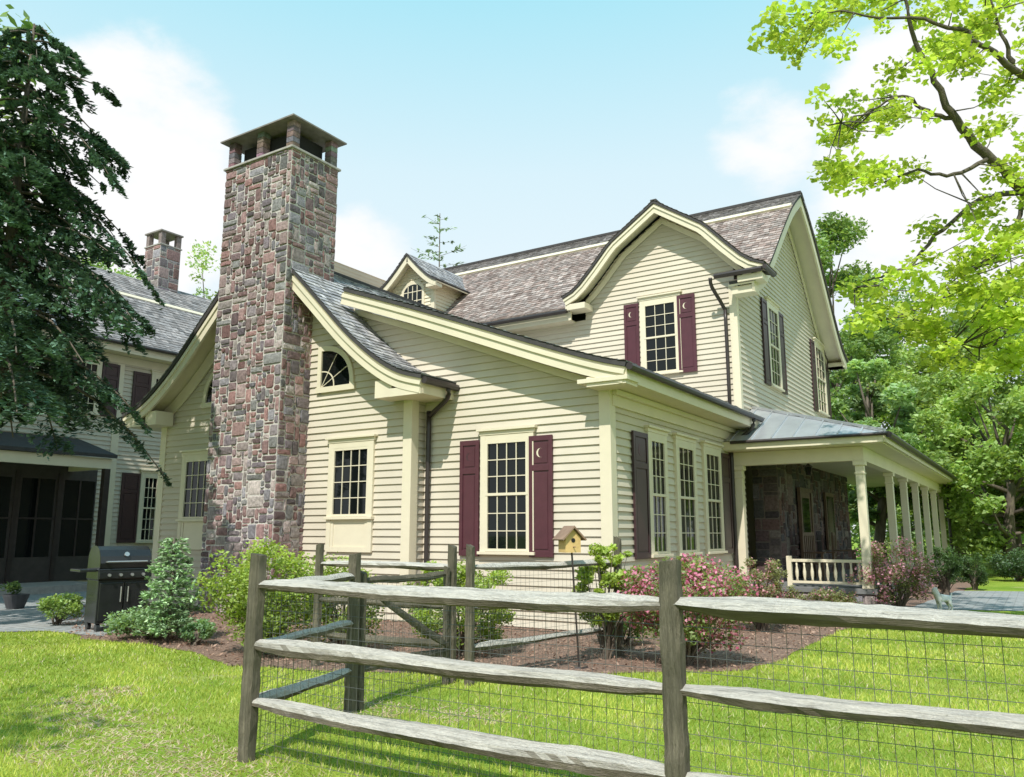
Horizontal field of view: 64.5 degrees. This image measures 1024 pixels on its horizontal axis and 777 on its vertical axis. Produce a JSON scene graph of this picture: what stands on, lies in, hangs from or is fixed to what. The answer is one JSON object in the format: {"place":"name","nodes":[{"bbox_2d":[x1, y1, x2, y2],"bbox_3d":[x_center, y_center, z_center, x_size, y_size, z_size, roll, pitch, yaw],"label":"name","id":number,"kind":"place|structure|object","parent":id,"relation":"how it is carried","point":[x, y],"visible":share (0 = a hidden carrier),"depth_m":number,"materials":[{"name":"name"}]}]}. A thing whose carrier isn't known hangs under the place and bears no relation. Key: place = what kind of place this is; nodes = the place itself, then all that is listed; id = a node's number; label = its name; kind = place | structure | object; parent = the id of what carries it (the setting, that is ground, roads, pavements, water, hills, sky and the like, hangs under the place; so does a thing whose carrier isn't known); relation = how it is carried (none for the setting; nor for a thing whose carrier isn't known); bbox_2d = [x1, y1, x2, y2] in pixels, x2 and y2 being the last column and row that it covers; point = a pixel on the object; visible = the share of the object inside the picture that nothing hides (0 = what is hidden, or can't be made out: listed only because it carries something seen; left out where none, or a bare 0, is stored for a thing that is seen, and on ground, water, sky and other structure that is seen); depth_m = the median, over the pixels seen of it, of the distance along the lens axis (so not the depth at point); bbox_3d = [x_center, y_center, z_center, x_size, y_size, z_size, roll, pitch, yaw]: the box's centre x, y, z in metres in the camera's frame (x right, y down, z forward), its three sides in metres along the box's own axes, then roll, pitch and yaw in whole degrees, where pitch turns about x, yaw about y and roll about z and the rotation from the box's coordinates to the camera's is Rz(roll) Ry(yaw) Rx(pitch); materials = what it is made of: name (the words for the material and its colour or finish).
{"place":"outdoors","nodes":[
{"label":"outdoors","id":0,"kind":"place"},
{"bbox_2d":[0,587,149,635],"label":"patio","id":1,"kind":"structure","parent":0,"point":[29,616],"depth_m":14.57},
{"bbox_2d":[0,580,29,608],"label":"potted plant","id":2,"kind":"object","parent":1,"relation":"on","point":[15,599],"visible":1,"depth_m":16.83,"materials":[{"name":"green plant"}]},
{"bbox_2d":[0,4,64,238],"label":"deciduous tree","id":3,"kind":"object","parent":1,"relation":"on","point":[28,24],"visible":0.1,"depth_m":18.36,"materials":[{"name":"green plant"}]},
{"bbox_2d":[36,592,84,624],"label":"perennial clump","id":4,"kind":"object","parent":1,"relation":"on","point":[74,605],"visible":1,"depth_m":13.84,"materials":[{"name":"green plant"}]},
{"bbox_2d":[0,23,171,486],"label":"evergreen tree","id":5,"kind":"object","parent":1,"relation":"on","point":[23,338],"visible":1,"depth_m":14.59,"materials":[{"name":"green plant"}]},
{"bbox_2d":[70,545,153,631],"bbox_3d":[-6.497,3.280,13.397,1.364,1.358,0.672,10,-14,-43],"label":"gas grill","id":6,"kind":"object","parent":1,"relation":"on","point":[116,577],"visible":0.73,"depth_m":13.19,"materials":[{"name":"black metal"}]},
{"bbox_2d":[97,582,123,620],"bbox_3d":[-6.456,3.429,13.045,0.363,0.594,0.059,10,-14,-43],"label":"cabinet door","id":7,"kind":"structure","parent":6,"relation":"in","point":[110,594],"depth_m":13.04,"materials":[{"name":"black metal"}]},
{"bbox_2d":[122,581,147,614],"bbox_3d":[-6.178,3.475,13.308,0.363,0.594,0.059,10,-14,-43],"label":"cabinet door","id":8,"kind":"structure","parent":6,"relation":"in","point":[132,591],"depth_m":13.30,"materials":[{"name":"black metal"}]},
{"bbox_2d":[0,229,212,595],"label":"clapboard house","id":9,"kind":"structure","parent":0,"point":[61,514],"depth_m":24.44,"materials":[{"name":"paint"}]},
{"bbox_2d":[28,351,59,406],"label":"window","id":10,"kind":"structure","parent":9,"relation":"in","point":[30,404],"depth_m":23.22,"materials":[{"name":"beige paint"}]},
{"bbox_2d":[72,355,102,415],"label":"window","id":11,"kind":"structure","parent":9,"relation":"in","point":[96,368],"depth_m":24.75,"materials":[{"name":"beige paint"}]},
{"bbox_2d":[135,469,157,542],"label":"window","id":12,"kind":"structure","parent":9,"relation":"in","point":[149,478],"depth_m":25.90,"materials":[{"name":"beige paint"}]},
{"bbox_2d":[150,370,164,389],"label":"window","id":13,"kind":"structure","parent":9,"relation":"in","point":[156,375],"depth_m":26.57,"materials":[{"name":"beige paint"}]},
{"bbox_2d":[0,537,1023,776],"bbox_3d":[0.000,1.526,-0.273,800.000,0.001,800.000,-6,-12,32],"label":"ground","id":14,"kind":"structure","parent":0,"point":[996,582],"depth_m":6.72,"materials":[{"name":"green plant"}]},
{"bbox_2d":[76,252,140,279],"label":"deciduous tree","id":15,"kind":"object","parent":14,"relation":"on","point":[101,265],"visible":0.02,"depth_m":50.86,"materials":[{"name":"green plant"}]},
{"bbox_2d":[185,239,220,299],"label":"deciduous tree","id":16,"kind":"object","parent":14,"relation":"on","point":[203,266],"visible":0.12,"depth_m":49.62,"materials":[{"name":"green plant"}]},
{"bbox_2d":[256,553,360,749],"bbox_3d":[-1.632,2.073,6.564,0.121,1.431,1.605,-3,-11,15],"label":"split rail fence","id":17,"kind":"object","parent":14,"relation":"on","point":[354,568],"visible":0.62,"depth_m":6.88,"materials":[{"name":"grey wood"}]},
{"bbox_2d":[417,214,466,267],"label":"evergreen tree","id":18,"kind":"object","parent":14,"relation":"on","point":[439,252],"visible":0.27,"depth_m":48.12,"materials":[{"name":"green plant"}]},
{"bbox_2d":[311,536,623,685],"bbox_3d":[-0.303,2.509,9.388,3.924,1.569,1.706,2,-10,-12],"label":"split rail fence","id":19,"kind":"object","parent":14,"relation":"on","point":[471,567],"visible":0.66,"depth_m":9.08,"materials":[{"name":"grey wood"}]},
{"bbox_2d":[357,566,449,709],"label":"garden gate","id":20,"kind":"structure","parent":19,"relation":"attached to","point":[422,628],"depth_m":7.91,"materials":[{"name":"grey wood"}]},
{"bbox_2d":[55,577,970,673],"bbox_3d":[5.706,4.898,18.608,14.167,0.001,29.070,-19,-22,62],"label":"mulch bed","id":21,"kind":"object","parent":14,"relation":"on","point":[913,601],"visible":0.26,"depth_m":11.06,"materials":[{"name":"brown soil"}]},
{"bbox_2d":[101,604,193,639],"bbox_3d":[-5.388,3.474,12.072,1.291,0.537,1.138,-1,-10,4],"label":"leafy shrub","id":22,"kind":"object","parent":21,"relation":"on","point":[125,621],"visible":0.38,"depth_m":11.90,"materials":[{"name":"green plant"}]},
{"bbox_2d":[127,537,202,641],"bbox_3d":[-4.995,2.922,11.793,1.135,1.507,1.042,-6,-12,32],"label":"evergreen tree","id":23,"kind":"object","parent":21,"relation":"on","point":[174,585],"visible":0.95,"depth_m":11.75,"materials":[{"name":"green plant"}]},
{"bbox_2d":[179,617,217,645],"bbox_3d":[-4.408,3.443,11.468,0.574,0.383,0.432,-1,-10,5],"label":"juniper","id":24,"kind":"object","parent":21,"relation":"on","point":[205,628],"visible":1,"depth_m":11.37,"materials":[{"name":"green plant"}]},
{"bbox_2d":[191,535,328,654],"bbox_3d":[-3.226,2.722,10.723,1.709,1.537,1.685,-6,-12,32],"label":"shrub","id":25,"kind":"object","parent":21,"relation":"on","point":[237,600],"visible":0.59,"depth_m":10.45,"materials":[{"name":"green plant"}]},
{"bbox_2d":[294,551,385,644],"bbox_3d":[-2.292,2.864,10.913,1.393,1.325,1.428,-6,-12,32],"label":"shrub","id":26,"kind":"object","parent":21,"relation":"on","point":[334,570],"visible":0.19,"depth_m":10.80,"materials":[{"name":"green plant"}]},
{"bbox_2d":[402,559,516,656],"bbox_3d":[-0.678,2.833,10.505,1.512,1.243,1.631,-6,-12,32],"label":"shrub","id":27,"kind":"object","parent":21,"relation":"on","point":[496,616],"visible":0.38,"depth_m":10.34,"materials":[{"name":"green plant"}]},
{"bbox_2d":[552,526,588,668],"bbox_3d":[0.717,2.475,9.697,0.345,1.644,0.350,4,-11,-22],"label":"birdhouse","id":28,"kind":"object","parent":21,"relation":"on","point":[569,539],"visible":0.94,"depth_m":9.74,"materials":[{"name":"yellow wood"}]},
{"bbox_2d":[571,543,643,659],"bbox_3d":[1.216,2.688,10.300,1.026,1.449,0.865,-6,-12,32],"label":"shrub","id":29,"kind":"object","parent":21,"relation":"on","point":[608,580],"visible":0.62,"depth_m":10.19,"materials":[{"name":"green plant"}]},
{"bbox_2d":[588,613,653,644],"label":"shrub","id":30,"kind":"object","parent":21,"relation":"on","point":[627,634],"visible":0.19,"depth_m":11.40,"materials":[{"name":"green plant"}]},
{"bbox_2d":[617,551,761,665],"bbox_3d":[2.151,2.649,9.805,1.723,1.359,1.540,-6,-12,32],"label":"azalea","id":31,"kind":"object","parent":21,"relation":"on","point":[699,580],"visible":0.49,"depth_m":9.62,"materials":[{"name":"pink plant"}]},
{"bbox_2d":[726,557,796,630],"bbox_3d":[4.065,3.355,13.257,1.112,1.185,1.226,-6,-12,32],"label":"azalea","id":32,"kind":"object","parent":21,"relation":"on","point":[773,589],"visible":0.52,"depth_m":13.10,"materials":[{"name":"pink plant"}]},
{"bbox_2d":[794,587,862,603],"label":"azalea","id":33,"kind":"object","parent":21,"relation":"on","point":[824,595],"visible":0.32,"depth_m":14.12,"materials":[{"name":"green plant"}]},
{"bbox_2d":[846,536,943,606],"bbox_3d":[7.795,3.764,16.490,1.822,1.518,1.874,-6,-12,32],"label":"azalea","id":34,"kind":"object","parent":21,"relation":"on","point":[915,577],"visible":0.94,"depth_m":16.30,"materials":[{"name":"pink plant"}]},
{"bbox_2d":[920,546,965,594],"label":"boxwood","id":35,"kind":"object","parent":21,"relation":"on","point":[953,566],"visible":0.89,"depth_m":20.66,"materials":[{"name":"green plant"}]},
{"bbox_2d":[121,113,958,630],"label":"clapboard house","id":36,"kind":"structure","parent":14,"relation":"on","point":[649,383],"depth_m":16.66,"materials":[{"name":"paint"}]},
{"bbox_2d":[175,448,207,549],"bbox_3d":[-6.979,2.441,17.910,1.286,2.195,0.130,-6,-12,32],"label":"window","id":37,"kind":"structure","parent":36,"relation":"in","point":[194,462],"depth_m":18.01,"materials":[{"name":"beige paint"}]},
{"bbox_2d":[201,371,213,408],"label":"quarter round window","id":38,"kind":"structure","parent":36,"relation":"in","point":[207,395],"depth_m":18.25,"materials":[{"name":"beige paint"}]},
{"bbox_2d":[315,346,355,393],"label":"quarter round window","id":39,"kind":"structure","parent":36,"relation":"in","point":[335,369],"depth_m":16.20,"materials":[{"name":"beige paint"}]},
{"bbox_2d":[323,434,377,552],"bbox_3d":[-3.101,2.003,15.462,1.286,2.195,0.130,-6,-12,32],"label":"window","id":40,"kind":"structure","parent":36,"relation":"in","point":[351,461],"depth_m":15.46,"materials":[{"name":"beige paint"}]},
{"bbox_2d":[476,425,537,554],"bbox_3d":[-0.097,1.762,14.030,1.222,2.184,0.130,-6,-12,32],"label":"window","id":41,"kind":"structure","parent":36,"relation":"in","point":[504,451],"depth_m":14.05,"materials":[{"name":"beige paint"}]},
{"bbox_2d":[644,425,673,557],"bbox_3d":[2.641,1.850,14.552,0.130,2.305,1.001,-6,-12,32],"label":"window","id":42,"kind":"structure","parent":36,"relation":"in","point":[657,436],"depth_m":14.58,"materials":[{"name":"beige paint"}]},
{"bbox_2d":[636,290,682,374],"bbox_3d":[3.796,-1.392,20.748,1.224,2.114,0.130,-6,-12,32],"label":"window","id":43,"kind":"structure","parent":36,"relation":"in","point":[658,312],"depth_m":20.77,"materials":[{"name":"beige paint"}]},
{"bbox_2d":[672,432,702,555],"bbox_3d":[3.407,2.060,15.727,0.130,2.305,1.198,-6,-12,32],"label":"window","id":44,"kind":"structure","parent":36,"relation":"in","point":[685,467],"depth_m":15.70,"materials":[{"name":"beige paint"}]},
{"bbox_2d":[700,440,727,553],"bbox_3d":[4.241,2.290,17.009,0.130,2.305,1.211,-6,-12,32],"label":"window","id":45,"kind":"structure","parent":36,"relation":"in","point":[711,469],"depth_m":16.98,"materials":[{"name":"beige paint"}]},
{"bbox_2d":[764,296,784,391],"bbox_3d":[7.267,-1.207,22.427,0.130,2.476,1.293,-6,-12,32],"label":"window","id":46,"kind":"structure","parent":36,"relation":"in","point":[772,307],"depth_m":22.49,"materials":[{"name":"beige paint"}]},
{"bbox_2d":[797,487,814,578],"bbox_3d":[7.555,3.689,20.757,0.080,2.250,1.250,-6,-12,32],"label":"front door","id":47,"kind":"structure","parent":36,"relation":"in","point":[804,495],"depth_m":20.66,"materials":[{"name":"brown wood"}]},
{"bbox_2d":[804,463,811,474],"bbox_3d":[6.744,1.735,18.467,0.185,0.470,0.185,7,-12,-34],"label":"porch lantern","id":48,"kind":"object","parent":36,"relation":"hanging from","point":[808,468],"visible":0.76,"depth_m":18.39,"materials":[{"name":"brown metal"}]},
{"bbox_2d":[801,532,836,580],"bbox_3d":[7.340,3.998,19.359,0.620,1.110,0.575,9,-14,-42],"label":"porch chair","id":49,"kind":"object","parent":36,"relation":"on","point":[808,547],"visible":0.84,"depth_m":19.48,"materials":[{"name":"brown wood"}]},
{"bbox_2d":[812,337,829,416],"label":"window","id":50,"kind":"structure","parent":36,"relation":"in","point":[820,361],"depth_m":27.25,"materials":[{"name":"beige paint"}]},
{"bbox_2d":[823,492,836,549],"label":"window","id":51,"kind":"structure","parent":36,"relation":"in","point":[829,510],"depth_m":23.01,"materials":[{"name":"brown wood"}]},
{"bbox_2d":[831,532,856,575],"bbox_3d":[8.896,4.409,21.656,0.575,1.110,0.620,-5,-11,27],"label":"porch chair","id":52,"kind":"object","parent":36,"relation":"on","point":[833,540],"visible":0.75,"depth_m":21.62,"materials":[{"name":"brown wood"}]},
{"bbox_2d":[237,553,1023,776],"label":"split rail fence","id":53,"kind":"object","parent":14,"relation":"on","point":[670,603],"visible":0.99,"depth_m":4.25,"materials":[{"name":"grey wood"}]},
{"bbox_2d":[814,210,906,549],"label":"deciduous tree","id":54,"kind":"object","parent":14,"relation":"on","point":[838,236],"visible":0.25,"depth_m":40.33,"materials":[{"name":"green plant"}]},
{"bbox_2d":[831,357,921,560],"bbox_3d":[14.848,2.996,32.991,3.984,8.842,3.839,-2,-10,9],"label":"deciduous tree","id":55,"kind":"object","parent":14,"relation":"on","point":[901,396],"visible":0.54,"depth_m":33.18,"materials":[{"name":"green plant"}]},
{"bbox_2d":[746,0,1023,379],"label":"maple tree","id":56,"kind":"object","parent":14,"relation":"on","point":[922,326],"visible":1,"depth_m":11.57,"materials":[{"name":"green plant"}]},
{"bbox_2d":[829,281,1020,560],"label":"deciduous tree","id":57,"kind":"object","parent":14,"relation":"on","point":[845,320],"visible":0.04,"depth_m":45.61,"materials":[{"name":"green plant"}]},
{"bbox_2d":[850,507,1023,555],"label":"distant wood","id":58,"kind":"object","parent":14,"relation":"on","point":[855,530],"visible":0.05,"depth_m":58.71,"materials":[{"name":"green plant"}]},
{"bbox_2d":[851,333,1023,566],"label":"deciduous tree","id":59,"kind":"object","parent":14,"relation":"on","point":[940,384],"visible":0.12,"depth_m":37.20,"materials":[{"name":"green plant"}]},
{"bbox_2d":[931,587,952,609],"bbox_3d":[8.699,4.255,16.380,0.414,0.462,0.158,0,-10,-3],"label":"dog","id":60,"kind":"object","parent":14,"relation":"on","point":[941,598],"visible":0.89,"depth_m":16.33},
{"bbox_2d":[887,280,1023,557],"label":"deciduous tree","id":61,"kind":"object","parent":14,"relation":"on","point":[955,330],"visible":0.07,"depth_m":43.58,"materials":[{"name":"green plant"}]},
{"bbox_2d":[894,367,1023,576],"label":"deciduous tree","id":62,"kind":"object","parent":14,"relation":"on","point":[989,463],"visible":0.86,"depth_m":29.67,"materials":[{"name":"green plant"}]},
{"bbox_2d":[959,552,989,589],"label":"boxwood","id":63,"kind":"object","parent":14,"relation":"on","point":[975,579],"visible":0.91,"depth_m":22.52,"materials":[{"name":"green plant"}]},
{"bbox_2d":[969,534,1023,557],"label":"shrub","id":64,"kind":"object","parent":14,"relation":"on","point":[1022,537],"visible":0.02,"depth_m":49.73,"materials":[{"name":"green plant"}]},
{"bbox_2d":[976,277,1023,484],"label":"deciduous tree","id":65,"kind":"object","parent":14,"relation":"on","point":[999,426],"visible":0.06,"depth_m":36.88,"materials":[{"name":"green plant"}]},
{"bbox_2d":[985,546,1023,580],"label":"shrub","id":66,"kind":"object","parent":14,"relation":"on","point":[1001,566],"visible":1,"depth_m":26.63,"materials":[{"name":"green plant"}]},
{"bbox_2d":[0,0,1023,536],"label":"sky","id":67,"kind":"structure","parent":0,"point":[524,124],"materials":[{"name":"blue"}]},
{"bbox_2d":[914,591,1023,610],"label":"path","id":68,"kind":"structure","parent":0,"point":[991,600],"depth_m":18.69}
]}

